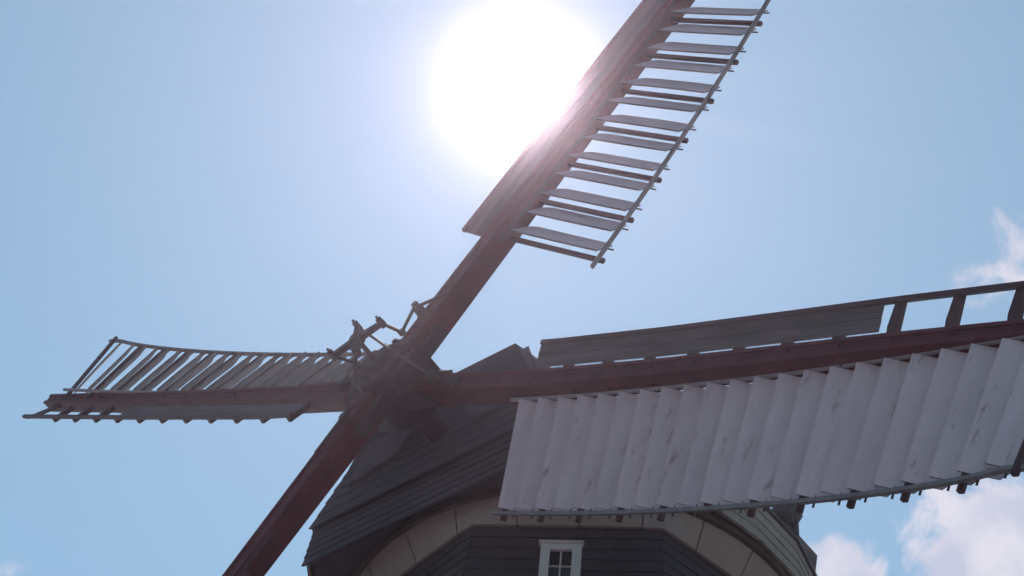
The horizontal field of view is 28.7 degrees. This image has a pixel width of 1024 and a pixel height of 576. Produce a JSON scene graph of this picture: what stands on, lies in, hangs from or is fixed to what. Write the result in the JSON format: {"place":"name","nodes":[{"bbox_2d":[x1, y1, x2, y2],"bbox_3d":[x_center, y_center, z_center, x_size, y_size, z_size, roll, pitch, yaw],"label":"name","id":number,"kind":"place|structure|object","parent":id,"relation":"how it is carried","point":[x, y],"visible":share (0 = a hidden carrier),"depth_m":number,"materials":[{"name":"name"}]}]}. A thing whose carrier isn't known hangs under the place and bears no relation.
{"place":"outdoors","nodes":[
{"label":"outdoors","id":0,"kind":"place"},
{"bbox_2d":[0,0,1023,575],"label":"sky","id":1,"kind":"structure","parent":0,"point":[220,175],"materials":[{"name":"blue"}]},
{"label":"ground","id":2,"kind":"structure","parent":0,"visible":0},
{"bbox_2d":[22,0,1023,575],"bbox_3d":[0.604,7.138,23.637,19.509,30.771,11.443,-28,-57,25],"label":"windmill","id":3,"kind":"object","parent":2,"relation":"on","point":[514,460],"visible":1,"depth_m":24.51,"materials":[{"name":"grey wood"}]},
{"bbox_2d":[538,540,583,575],"bbox_3d":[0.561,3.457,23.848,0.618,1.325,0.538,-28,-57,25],"label":"window","id":4,"kind":"structure","parent":3,"relation":"in","point":[557,557],"depth_m":24.20,"materials":[{"name":"white paint"}]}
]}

